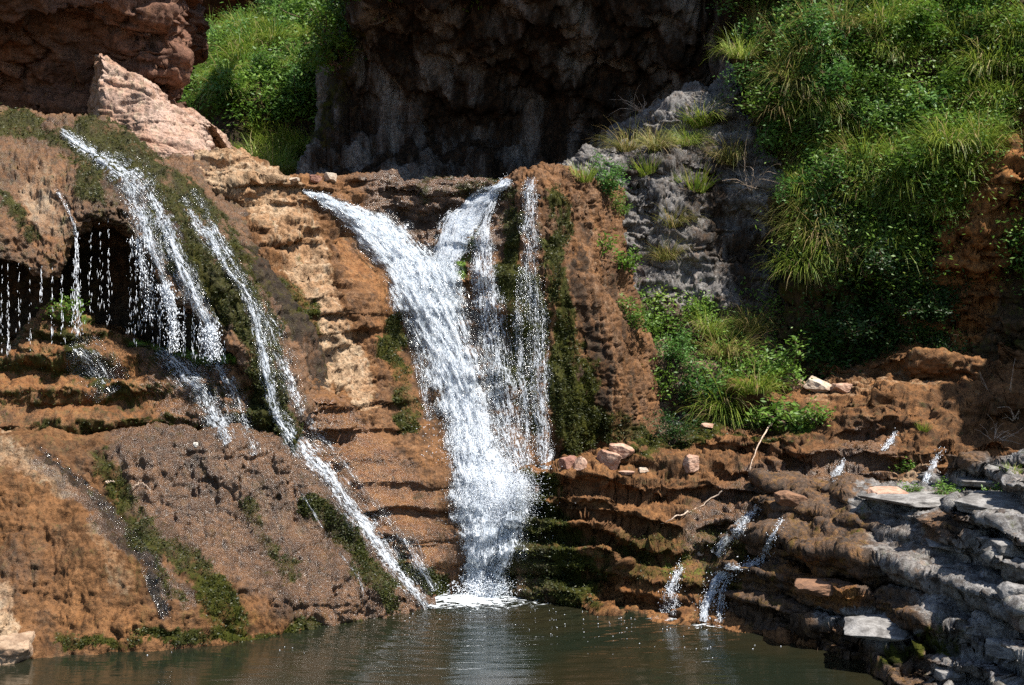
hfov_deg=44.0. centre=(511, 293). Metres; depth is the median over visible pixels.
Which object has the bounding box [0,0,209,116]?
red cliff
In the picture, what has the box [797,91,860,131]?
grass tuft
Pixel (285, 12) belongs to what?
shrub
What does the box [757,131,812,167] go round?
grass tuft
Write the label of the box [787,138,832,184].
creeper
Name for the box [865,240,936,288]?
shrub
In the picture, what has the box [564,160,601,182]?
grass tuft
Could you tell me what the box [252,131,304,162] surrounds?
grass tuft
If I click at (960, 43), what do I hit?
grass tuft
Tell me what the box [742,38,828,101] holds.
grass tuft
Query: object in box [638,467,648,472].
stone
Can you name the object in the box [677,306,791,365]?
grass tuft
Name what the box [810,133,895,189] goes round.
shrub
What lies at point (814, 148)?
creeper
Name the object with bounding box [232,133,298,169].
grass tuft
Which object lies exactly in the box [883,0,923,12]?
grass tuft
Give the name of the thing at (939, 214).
undergrowth
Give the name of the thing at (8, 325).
drip
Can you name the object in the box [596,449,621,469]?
stone
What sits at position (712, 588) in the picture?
cascade
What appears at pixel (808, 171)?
creeper
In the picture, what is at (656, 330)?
undergrowth
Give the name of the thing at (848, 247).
grass tuft
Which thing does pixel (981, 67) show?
grass tuft
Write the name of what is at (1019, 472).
grass tuft
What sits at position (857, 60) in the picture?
creeper
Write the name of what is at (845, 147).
grass tuft
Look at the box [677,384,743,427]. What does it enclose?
grass tuft
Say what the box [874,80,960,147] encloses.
shrub
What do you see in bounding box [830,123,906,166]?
grass tuft
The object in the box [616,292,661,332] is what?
shrub
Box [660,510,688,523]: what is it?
stick
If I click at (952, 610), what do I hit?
outcrop
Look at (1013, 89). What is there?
grass tuft
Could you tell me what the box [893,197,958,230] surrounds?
shrub
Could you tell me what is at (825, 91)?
creeper
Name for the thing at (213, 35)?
shrub
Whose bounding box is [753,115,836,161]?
creeper
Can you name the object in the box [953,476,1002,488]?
slab
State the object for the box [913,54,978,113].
shrub
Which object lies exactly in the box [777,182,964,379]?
undergrowth
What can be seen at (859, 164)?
grass tuft
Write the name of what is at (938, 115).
shrub
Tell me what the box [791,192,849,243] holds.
shrub
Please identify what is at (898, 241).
grass tuft
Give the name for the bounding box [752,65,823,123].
shrub
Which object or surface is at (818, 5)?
shrub
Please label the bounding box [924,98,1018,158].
grass tuft
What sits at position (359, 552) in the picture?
moss
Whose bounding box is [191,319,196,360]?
drip
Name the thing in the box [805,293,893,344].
shrub
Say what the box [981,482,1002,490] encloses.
plant
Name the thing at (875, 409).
terraces
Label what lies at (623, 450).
stone
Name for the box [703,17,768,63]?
grass tuft
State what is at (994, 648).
slab
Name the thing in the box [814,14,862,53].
creeper
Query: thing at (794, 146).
grass tuft
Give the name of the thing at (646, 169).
grass tuft
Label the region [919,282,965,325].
shrub
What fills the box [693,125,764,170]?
grass tuft
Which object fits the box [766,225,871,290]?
grass tuft
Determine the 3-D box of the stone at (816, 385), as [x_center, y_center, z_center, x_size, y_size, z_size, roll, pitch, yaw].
[4.873,1.482,20.141,0.451,0.239,0.351,21,12,16]
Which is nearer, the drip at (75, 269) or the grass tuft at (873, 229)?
the drip at (75, 269)
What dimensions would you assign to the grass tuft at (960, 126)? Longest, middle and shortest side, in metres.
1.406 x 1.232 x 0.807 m
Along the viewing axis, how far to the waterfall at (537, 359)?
18.74 m
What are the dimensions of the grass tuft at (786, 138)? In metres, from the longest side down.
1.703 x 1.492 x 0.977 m
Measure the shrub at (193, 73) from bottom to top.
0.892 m
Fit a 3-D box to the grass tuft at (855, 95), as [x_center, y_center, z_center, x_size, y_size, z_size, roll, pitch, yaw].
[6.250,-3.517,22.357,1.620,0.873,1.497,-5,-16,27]
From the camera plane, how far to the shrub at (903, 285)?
20.55 m
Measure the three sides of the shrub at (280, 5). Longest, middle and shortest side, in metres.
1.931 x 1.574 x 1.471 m
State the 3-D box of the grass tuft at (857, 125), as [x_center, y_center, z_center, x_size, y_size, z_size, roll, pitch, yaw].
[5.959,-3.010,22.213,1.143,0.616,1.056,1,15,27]
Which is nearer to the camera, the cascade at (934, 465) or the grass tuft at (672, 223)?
the cascade at (934, 465)
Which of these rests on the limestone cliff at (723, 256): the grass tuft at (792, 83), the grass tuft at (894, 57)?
the grass tuft at (792, 83)
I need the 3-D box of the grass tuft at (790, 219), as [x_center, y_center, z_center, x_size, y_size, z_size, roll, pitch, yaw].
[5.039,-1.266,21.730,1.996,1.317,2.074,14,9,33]
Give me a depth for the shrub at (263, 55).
37.62 m
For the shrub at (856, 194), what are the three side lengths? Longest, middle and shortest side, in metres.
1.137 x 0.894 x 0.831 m
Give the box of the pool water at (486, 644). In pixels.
[0,593,886,684]
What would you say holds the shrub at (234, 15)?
on the slope
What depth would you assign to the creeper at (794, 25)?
22.73 m
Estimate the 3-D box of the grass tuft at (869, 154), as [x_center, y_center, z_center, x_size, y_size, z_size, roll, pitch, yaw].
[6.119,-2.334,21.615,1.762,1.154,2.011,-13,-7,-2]
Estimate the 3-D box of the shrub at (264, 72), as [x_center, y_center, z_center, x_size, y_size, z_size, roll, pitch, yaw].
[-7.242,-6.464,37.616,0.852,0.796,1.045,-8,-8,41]
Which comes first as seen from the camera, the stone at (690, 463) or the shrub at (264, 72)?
the stone at (690, 463)
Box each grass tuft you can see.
[187,43,252,90]
[187,63,253,107]
[202,25,272,64]
[208,0,261,32]
[211,12,277,54]
[214,10,266,35]
[226,29,262,50]
[231,101,284,136]
[232,130,293,159]
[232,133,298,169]
[241,118,300,150]
[245,7,280,27]
[245,14,303,45]
[248,143,298,174]
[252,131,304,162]
[252,138,299,165]
[259,119,308,143]
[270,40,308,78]
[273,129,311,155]
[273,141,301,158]
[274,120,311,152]
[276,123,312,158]
[279,8,321,41]
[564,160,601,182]
[592,111,662,152]
[626,122,689,153]
[626,150,663,176]
[642,234,693,269]
[646,197,708,235]
[661,115,718,146]
[667,162,720,193]
[671,96,741,129]
[671,302,748,343]
[672,354,789,429]
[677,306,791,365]
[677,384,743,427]
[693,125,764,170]
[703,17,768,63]
[706,23,735,47]
[718,361,793,401]
[722,300,789,341]
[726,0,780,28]
[728,68,826,141]
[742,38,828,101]
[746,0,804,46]
[748,54,828,115]
[750,224,853,286]
[751,52,828,87]
[751,194,844,242]
[753,23,849,66]
[753,120,815,146]
[754,51,805,96]
[755,49,850,104]
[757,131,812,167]
[757,190,868,265]
[757,191,819,229]
[759,156,856,231]
[759,181,840,250]
[766,35,821,66]
[766,130,842,167]
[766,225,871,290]
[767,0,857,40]
[768,159,844,202]
[768,208,833,246]
[769,40,827,67]
[771,187,859,233]
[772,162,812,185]
[774,62,866,124]
[774,199,850,244]
[778,124,826,158]
[778,222,856,266]
[779,116,855,158]
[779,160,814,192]
[781,23,864,67]
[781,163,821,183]
[782,255,844,291]
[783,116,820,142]
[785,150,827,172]
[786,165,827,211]
[787,96,846,132]
[787,236,830,258]
[794,223,842,252]
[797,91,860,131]
[800,119,886,168]
[802,259,860,282]
[806,153,884,211]
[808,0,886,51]
[813,164,905,216]
[814,116,873,140]
[814,214,887,276]
[816,225,879,272]
[827,106,873,134]
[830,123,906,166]
[830,130,891,183]
[831,161,898,202]
[834,127,903,177]
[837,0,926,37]
[841,64,905,103]
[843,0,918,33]
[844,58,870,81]
[844,213,938,276]
[847,204,904,240]
[848,19,912,62]
[848,217,907,245]
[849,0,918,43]
[851,118,916,164]
[862,167,930,228]
[863,35,918,66]
[866,168,928,217]
[868,57,920,85]
[868,139,963,204]
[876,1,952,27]
[880,192,953,230]
[881,132,971,186]
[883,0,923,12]
[889,38,934,58]
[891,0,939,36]
[892,117,944,157]
[895,179,963,222]
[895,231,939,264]
[896,86,989,133]
[898,110,956,147]
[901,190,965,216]
[902,105,1002,160]
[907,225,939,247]
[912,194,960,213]
[912,194,979,223]
[912,421,937,432]
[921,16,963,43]
[924,8,980,54]
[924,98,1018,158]
[924,158,996,208]
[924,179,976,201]
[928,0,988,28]
[929,67,1013,114]
[929,138,1012,179]
[930,45,985,78]
[931,110,994,140]
[934,108,1022,157]
[937,26,1022,84]
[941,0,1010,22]
[947,68,1023,112]
[952,84,1023,138]
[953,28,1023,76]
[954,63,1023,107]
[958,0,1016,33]
[973,15,1023,53]
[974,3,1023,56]
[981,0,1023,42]
[984,107,1023,134]
[996,462,1022,473]
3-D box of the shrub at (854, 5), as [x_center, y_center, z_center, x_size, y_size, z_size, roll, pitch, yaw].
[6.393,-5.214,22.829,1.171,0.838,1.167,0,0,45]
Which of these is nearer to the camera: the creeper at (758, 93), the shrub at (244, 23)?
the creeper at (758, 93)
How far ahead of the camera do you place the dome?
18.00 m
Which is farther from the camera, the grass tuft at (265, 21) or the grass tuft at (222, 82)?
the grass tuft at (265, 21)
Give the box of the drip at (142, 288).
[137,260,145,334]
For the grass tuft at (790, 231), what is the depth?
21.37 m
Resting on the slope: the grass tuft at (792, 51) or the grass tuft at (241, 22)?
the grass tuft at (241, 22)
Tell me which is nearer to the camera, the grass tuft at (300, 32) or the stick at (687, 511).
the stick at (687, 511)
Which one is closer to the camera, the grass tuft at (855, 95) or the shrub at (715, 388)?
the shrub at (715, 388)
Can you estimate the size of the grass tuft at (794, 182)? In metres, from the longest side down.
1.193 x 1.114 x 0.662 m
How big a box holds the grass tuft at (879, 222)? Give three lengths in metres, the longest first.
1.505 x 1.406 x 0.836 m
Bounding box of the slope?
[177,8,322,175]
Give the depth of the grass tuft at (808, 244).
21.00 m
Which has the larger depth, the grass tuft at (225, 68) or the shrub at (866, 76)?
the grass tuft at (225, 68)
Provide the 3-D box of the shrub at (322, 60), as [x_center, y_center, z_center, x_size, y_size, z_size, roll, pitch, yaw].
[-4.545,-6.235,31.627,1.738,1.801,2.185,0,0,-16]
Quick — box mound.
[0,421,436,658]
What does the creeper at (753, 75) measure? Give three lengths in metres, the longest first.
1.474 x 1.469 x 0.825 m
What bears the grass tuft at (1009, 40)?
on the hillside
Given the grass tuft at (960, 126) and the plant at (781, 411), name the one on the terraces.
the plant at (781, 411)
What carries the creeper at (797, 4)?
attached to the hillside
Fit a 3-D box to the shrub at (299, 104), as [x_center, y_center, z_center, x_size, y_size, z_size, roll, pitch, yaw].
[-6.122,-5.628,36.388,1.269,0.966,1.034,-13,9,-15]
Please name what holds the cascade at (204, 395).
on the ledge
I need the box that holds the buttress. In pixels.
[87,53,231,159]
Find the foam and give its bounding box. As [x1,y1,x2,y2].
[435,592,543,609]
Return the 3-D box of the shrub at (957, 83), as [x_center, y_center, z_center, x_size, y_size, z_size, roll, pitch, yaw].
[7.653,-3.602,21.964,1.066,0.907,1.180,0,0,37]
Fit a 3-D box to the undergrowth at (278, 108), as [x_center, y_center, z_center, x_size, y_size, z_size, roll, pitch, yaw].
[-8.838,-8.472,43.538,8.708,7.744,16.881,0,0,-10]
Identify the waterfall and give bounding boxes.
[303,178,559,601]
[506,177,555,469]
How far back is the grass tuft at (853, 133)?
22.04 m
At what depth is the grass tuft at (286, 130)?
36.09 m
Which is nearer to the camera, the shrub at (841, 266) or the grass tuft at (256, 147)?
the shrub at (841, 266)
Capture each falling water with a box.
[126,239,157,320]
[152,280,185,352]
[193,321,223,362]
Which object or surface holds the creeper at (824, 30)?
attached to the hillside
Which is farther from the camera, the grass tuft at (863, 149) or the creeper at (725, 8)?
the creeper at (725, 8)
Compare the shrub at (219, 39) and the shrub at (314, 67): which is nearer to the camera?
the shrub at (314, 67)
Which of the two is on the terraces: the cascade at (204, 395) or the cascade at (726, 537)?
the cascade at (726, 537)
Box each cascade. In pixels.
[62,129,216,327]
[71,343,118,389]
[156,345,255,454]
[183,197,431,606]
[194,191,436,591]
[658,558,682,614]
[697,555,760,621]
[707,505,759,556]
[758,517,782,563]
[830,458,843,481]
[922,446,945,482]
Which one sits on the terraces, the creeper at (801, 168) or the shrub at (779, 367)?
the shrub at (779, 367)
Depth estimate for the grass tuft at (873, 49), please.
22.11 m
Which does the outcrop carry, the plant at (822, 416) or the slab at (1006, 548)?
the slab at (1006, 548)
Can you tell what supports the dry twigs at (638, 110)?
on the limestone cliff at (723, 256)
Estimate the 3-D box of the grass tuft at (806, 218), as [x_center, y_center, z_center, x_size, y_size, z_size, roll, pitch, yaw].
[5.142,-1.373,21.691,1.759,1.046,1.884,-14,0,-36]
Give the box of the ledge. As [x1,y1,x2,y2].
[0,302,294,446]
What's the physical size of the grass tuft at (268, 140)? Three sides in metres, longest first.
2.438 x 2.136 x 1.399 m
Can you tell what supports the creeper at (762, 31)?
attached to the hillside
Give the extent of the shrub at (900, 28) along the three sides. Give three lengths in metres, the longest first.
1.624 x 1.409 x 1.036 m
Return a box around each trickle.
[56,193,77,233]
[880,431,896,449]
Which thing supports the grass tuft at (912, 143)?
on the hillside
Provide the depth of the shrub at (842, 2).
23.08 m
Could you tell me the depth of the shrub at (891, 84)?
21.85 m
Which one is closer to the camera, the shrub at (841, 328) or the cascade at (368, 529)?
the cascade at (368, 529)
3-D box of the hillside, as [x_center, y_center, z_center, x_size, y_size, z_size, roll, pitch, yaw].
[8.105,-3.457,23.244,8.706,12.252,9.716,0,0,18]
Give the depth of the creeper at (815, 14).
22.27 m
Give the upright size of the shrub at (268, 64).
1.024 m
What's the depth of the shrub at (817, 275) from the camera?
20.83 m
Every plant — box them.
[35,289,90,319]
[596,228,626,259]
[611,244,643,273]
[731,394,787,428]
[745,394,817,431]
[787,397,835,426]
[889,456,916,472]
[897,480,925,491]
[932,476,963,494]
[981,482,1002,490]
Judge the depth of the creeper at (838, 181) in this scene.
21.19 m
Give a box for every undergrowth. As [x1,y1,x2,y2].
[177,0,331,130]
[637,274,794,416]
[713,0,1023,319]
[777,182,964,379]
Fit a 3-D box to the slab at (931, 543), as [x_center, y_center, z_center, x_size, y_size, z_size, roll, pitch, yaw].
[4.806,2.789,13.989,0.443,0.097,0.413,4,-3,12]
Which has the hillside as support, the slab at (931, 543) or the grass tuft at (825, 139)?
the grass tuft at (825, 139)
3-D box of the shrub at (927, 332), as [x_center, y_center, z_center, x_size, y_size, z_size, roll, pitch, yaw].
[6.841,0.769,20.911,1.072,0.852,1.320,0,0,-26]
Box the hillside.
[723,0,1023,380]
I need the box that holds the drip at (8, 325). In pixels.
[7,282,9,358]
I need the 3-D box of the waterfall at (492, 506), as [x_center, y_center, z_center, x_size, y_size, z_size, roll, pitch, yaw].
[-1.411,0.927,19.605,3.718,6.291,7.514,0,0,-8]
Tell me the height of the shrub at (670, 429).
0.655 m
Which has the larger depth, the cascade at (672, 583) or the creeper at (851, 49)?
the creeper at (851, 49)
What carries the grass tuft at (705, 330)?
on the limestone cliff at (723, 256)
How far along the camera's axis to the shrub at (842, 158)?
21.16 m
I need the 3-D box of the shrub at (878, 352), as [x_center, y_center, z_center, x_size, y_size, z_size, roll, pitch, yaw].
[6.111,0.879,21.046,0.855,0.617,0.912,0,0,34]
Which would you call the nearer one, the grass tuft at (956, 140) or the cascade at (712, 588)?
the cascade at (712, 588)
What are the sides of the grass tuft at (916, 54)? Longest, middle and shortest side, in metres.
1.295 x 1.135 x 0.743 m
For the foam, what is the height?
0.036 m
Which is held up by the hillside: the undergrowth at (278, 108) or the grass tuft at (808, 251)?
the grass tuft at (808, 251)
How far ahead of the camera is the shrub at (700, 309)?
21.73 m
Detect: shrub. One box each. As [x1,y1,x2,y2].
[189,65,200,85]
[195,64,243,109]
[197,47,224,73]
[202,56,227,71]
[205,14,222,35]
[205,65,250,108]
[206,26,231,49]
[208,23,253,56]
[215,23,246,40]
[217,3,260,26]
[218,3,244,27]
[222,13,265,43]
[233,47,275,80]
[244,47,283,73]
[248,3,277,17]
[248,42,288,73]
[251,0,284,19]
[256,61,279,82]
[259,0,300,31]
[259,0,346,40]
[261,0,297,14]
[266,1,297,21]
[269,33,318,74]
[270,12,305,38]
[275,58,307,83]
[278,79,315,112]
[279,57,316,100]
[282,0,324,17]
[287,22,366,79]
[290,48,315,83]
[297,2,362,77]
[297,44,317,77]
[320,0,348,31]
[325,0,345,24]
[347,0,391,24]
[586,150,631,197]
[607,189,635,216]
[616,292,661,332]
[643,407,705,444]
[646,293,683,332]
[654,324,698,366]
[654,364,726,411]
[671,352,756,415]
[672,288,715,319]
[728,327,812,391]
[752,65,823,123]
[766,0,846,58]
[769,36,842,80]
[773,0,829,36]
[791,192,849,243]
[792,72,845,127]
[794,294,899,349]
[796,232,860,276]
[800,252,847,309]
[802,0,902,23]
[803,243,848,279]
[804,21,858,65]
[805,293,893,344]
[808,303,889,356]
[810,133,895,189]
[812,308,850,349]
[813,144,892,179]
[816,185,891,233]
[819,149,860,200]
[828,0,853,12]
[828,0,889,18]
[831,223,927,277]
[835,204,909,237]
[837,60,900,101]
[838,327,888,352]
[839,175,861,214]
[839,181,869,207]
[840,0,908,16]
[846,88,924,138]
[846,92,925,149]
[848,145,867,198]
[857,331,903,359]
[860,277,933,329]
[863,10,914,52]
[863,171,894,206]
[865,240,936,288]
[867,67,924,113]
[867,248,935,303]
[871,278,957,321]
[872,324,938,360]
[874,5,944,57]
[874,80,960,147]
[874,267,936,301]
[878,123,952,190]
[885,319,975,343]
[886,309,965,346]
[888,122,980,195]
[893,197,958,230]
[897,0,950,48]
[902,319,976,355]
[905,101,999,149]
[906,271,977,311]
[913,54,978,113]
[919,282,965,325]
[925,65,977,103]
[939,0,987,30]
[945,83,1023,122]
[951,0,1022,58]
[953,0,1017,8]
[958,87,1023,131]
[963,130,1006,164]
[1004,10,1023,48]
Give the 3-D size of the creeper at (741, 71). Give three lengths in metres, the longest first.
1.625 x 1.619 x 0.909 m
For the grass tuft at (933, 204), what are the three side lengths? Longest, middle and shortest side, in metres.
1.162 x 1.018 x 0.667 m
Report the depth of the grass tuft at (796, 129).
22.56 m
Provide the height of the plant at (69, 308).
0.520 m
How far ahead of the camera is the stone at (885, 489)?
15.37 m
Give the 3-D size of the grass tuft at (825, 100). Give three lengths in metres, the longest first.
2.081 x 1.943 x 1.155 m
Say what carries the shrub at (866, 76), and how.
on the hillside
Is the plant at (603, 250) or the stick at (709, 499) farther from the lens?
the plant at (603, 250)
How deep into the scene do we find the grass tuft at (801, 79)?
22.09 m
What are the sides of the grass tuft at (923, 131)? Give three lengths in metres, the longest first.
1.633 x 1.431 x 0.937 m
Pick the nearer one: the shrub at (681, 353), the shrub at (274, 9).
the shrub at (681, 353)
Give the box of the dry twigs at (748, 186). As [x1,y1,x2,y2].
[726,133,780,206]
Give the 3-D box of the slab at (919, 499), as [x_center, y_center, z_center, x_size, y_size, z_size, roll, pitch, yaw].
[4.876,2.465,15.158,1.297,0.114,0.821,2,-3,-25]
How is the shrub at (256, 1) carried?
on the slope
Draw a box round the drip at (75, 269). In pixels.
[71,234,84,337]
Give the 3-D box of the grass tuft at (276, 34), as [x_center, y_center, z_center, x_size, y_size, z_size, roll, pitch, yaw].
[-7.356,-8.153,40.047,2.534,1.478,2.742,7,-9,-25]
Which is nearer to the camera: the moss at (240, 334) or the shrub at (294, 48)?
the moss at (240, 334)
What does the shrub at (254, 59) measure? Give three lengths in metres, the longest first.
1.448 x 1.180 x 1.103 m
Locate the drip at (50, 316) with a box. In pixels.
[50,278,52,343]
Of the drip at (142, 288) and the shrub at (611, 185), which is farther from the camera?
the shrub at (611, 185)
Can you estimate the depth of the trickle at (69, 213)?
17.45 m
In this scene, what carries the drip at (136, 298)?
attached to the falling water at (141, 270)
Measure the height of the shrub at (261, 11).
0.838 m
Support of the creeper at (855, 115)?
attached to the hillside
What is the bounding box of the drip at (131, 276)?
[128,237,133,329]
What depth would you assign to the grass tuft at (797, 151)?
22.51 m
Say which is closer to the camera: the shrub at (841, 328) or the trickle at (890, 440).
the trickle at (890, 440)
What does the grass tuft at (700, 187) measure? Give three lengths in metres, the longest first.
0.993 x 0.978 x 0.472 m
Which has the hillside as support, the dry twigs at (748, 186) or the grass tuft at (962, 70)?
the grass tuft at (962, 70)
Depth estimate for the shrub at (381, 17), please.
29.68 m
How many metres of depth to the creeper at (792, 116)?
22.37 m
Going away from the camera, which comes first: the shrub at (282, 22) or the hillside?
the hillside
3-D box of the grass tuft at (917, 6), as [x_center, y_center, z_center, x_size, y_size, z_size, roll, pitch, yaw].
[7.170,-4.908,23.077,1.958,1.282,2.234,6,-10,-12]
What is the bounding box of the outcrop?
[721,449,1023,684]
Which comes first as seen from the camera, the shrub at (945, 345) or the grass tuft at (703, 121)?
the shrub at (945, 345)
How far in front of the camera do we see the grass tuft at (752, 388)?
19.46 m
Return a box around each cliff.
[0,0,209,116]
[194,146,663,597]
[201,0,282,26]
[536,63,839,434]
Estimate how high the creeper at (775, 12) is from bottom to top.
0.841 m
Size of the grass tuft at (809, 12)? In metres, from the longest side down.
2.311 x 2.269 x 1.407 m
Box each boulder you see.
[0,631,34,664]
[774,490,807,506]
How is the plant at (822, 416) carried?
on the terraces
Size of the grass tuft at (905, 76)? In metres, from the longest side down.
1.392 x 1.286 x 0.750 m
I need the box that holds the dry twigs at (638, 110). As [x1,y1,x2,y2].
[614,88,655,113]
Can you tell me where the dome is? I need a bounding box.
[0,105,333,451]
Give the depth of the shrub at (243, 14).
44.14 m
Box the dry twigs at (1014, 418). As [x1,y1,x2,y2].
[975,361,1019,427]
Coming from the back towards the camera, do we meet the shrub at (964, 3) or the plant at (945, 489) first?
the shrub at (964, 3)
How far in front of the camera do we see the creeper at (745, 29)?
23.75 m
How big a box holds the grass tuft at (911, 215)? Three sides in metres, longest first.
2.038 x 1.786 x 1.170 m
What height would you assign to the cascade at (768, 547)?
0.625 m
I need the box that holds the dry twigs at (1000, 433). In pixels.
[975,414,1023,443]
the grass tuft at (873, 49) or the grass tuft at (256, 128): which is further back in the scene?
the grass tuft at (256, 128)
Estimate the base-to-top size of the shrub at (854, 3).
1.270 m
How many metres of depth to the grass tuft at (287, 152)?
35.66 m
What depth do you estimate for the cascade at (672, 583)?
15.81 m
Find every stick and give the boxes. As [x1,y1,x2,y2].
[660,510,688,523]
[688,490,722,512]
[750,423,773,467]
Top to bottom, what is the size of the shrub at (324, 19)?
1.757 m
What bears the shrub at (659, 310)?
on the limestone cliff at (723, 256)
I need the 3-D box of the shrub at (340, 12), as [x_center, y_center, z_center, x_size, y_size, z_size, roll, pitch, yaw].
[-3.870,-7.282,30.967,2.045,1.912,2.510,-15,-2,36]
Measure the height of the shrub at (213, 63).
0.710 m
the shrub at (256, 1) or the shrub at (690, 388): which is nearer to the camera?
the shrub at (690, 388)
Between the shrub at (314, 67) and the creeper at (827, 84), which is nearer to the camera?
the creeper at (827, 84)
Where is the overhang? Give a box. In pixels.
[294,0,738,180]
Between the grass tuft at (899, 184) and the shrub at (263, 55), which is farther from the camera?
the shrub at (263, 55)
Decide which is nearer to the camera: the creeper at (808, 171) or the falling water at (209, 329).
the falling water at (209, 329)
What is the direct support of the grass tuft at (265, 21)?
on the slope
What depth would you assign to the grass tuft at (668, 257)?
21.74 m
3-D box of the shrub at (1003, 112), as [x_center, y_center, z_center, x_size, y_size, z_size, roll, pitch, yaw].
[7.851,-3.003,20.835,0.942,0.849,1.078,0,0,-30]
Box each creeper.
[706,0,788,16]
[713,57,793,97]
[717,0,745,14]
[728,13,768,45]
[733,55,775,102]
[733,81,796,118]
[741,60,845,108]
[743,72,811,110]
[749,1,813,46]
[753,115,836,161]
[755,82,790,113]
[757,0,832,30]
[757,122,852,158]
[758,66,826,101]
[760,95,839,134]
[761,59,855,121]
[763,9,827,59]
[765,106,837,142]
[767,35,855,72]
[772,168,843,209]
[773,26,875,78]
[773,68,836,116]
[780,0,834,20]
[781,107,845,142]
[783,96,902,143]
[786,172,853,197]
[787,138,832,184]
[787,153,833,188]
[788,0,867,57]
[788,173,845,218]
[789,30,876,84]
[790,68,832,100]
[792,163,873,197]
[796,51,829,78]
[796,52,877,104]
[802,12,895,65]
[804,138,835,168]
[812,137,872,193]
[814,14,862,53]
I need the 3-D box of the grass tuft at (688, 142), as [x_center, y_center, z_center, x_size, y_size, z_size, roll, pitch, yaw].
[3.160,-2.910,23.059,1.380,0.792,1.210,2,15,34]
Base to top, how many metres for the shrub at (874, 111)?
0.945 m
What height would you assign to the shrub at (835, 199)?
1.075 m
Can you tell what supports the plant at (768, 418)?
on the terraces
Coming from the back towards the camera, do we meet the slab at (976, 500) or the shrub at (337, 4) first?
the shrub at (337, 4)
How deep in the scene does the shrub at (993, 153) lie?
19.93 m
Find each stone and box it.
[290,177,299,181]
[309,175,321,182]
[324,172,336,182]
[558,455,576,469]
[573,456,586,470]
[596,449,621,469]
[609,443,633,458]
[618,470,634,474]
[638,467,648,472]
[683,454,698,472]
[700,423,713,427]
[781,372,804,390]
[803,375,830,392]
[830,383,851,393]
[867,486,908,493]
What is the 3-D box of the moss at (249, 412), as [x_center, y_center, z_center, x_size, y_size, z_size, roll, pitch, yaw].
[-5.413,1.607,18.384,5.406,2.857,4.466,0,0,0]
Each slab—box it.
[794,578,855,596]
[843,614,915,641]
[857,491,945,506]
[925,538,955,551]
[934,666,967,682]
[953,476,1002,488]
[954,490,1023,513]
[986,537,1023,559]
[986,637,1014,661]
[996,581,1023,598]
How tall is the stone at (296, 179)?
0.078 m
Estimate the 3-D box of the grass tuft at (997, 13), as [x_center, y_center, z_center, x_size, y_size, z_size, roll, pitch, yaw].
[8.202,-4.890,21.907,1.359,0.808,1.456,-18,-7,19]
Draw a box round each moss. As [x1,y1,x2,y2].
[0,103,303,457]
[0,312,298,448]
[54,443,410,651]
[278,175,651,597]
[495,401,809,611]
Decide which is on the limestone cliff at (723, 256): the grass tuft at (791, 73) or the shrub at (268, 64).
the grass tuft at (791, 73)
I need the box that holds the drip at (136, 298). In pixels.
[133,251,139,347]
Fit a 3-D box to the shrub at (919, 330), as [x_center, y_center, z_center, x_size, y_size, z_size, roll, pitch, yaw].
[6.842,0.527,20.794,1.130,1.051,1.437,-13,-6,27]
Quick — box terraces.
[496,329,1023,647]
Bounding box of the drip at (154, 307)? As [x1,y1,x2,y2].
[150,276,154,341]
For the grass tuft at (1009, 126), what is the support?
on the hillside
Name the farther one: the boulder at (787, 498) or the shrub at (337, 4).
the shrub at (337, 4)
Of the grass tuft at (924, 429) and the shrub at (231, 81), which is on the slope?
the shrub at (231, 81)
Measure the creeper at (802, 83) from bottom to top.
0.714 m
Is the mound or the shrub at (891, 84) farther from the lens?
the shrub at (891, 84)
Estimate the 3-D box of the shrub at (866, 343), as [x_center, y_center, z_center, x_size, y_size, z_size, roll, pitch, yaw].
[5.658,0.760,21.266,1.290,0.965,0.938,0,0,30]
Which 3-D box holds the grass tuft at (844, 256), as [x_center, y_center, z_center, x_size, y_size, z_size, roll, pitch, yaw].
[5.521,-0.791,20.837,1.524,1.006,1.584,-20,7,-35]
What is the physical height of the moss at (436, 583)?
6.235 m
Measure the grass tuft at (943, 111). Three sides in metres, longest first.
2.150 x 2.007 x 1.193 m
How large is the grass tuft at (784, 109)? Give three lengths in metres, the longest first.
2.398 x 2.308 x 1.523 m
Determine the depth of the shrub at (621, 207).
21.39 m
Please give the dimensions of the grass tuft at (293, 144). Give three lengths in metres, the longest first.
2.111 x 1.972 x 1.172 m
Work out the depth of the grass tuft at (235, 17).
42.78 m
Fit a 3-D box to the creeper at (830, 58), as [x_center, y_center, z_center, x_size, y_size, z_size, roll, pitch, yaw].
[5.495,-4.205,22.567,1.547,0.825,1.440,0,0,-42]

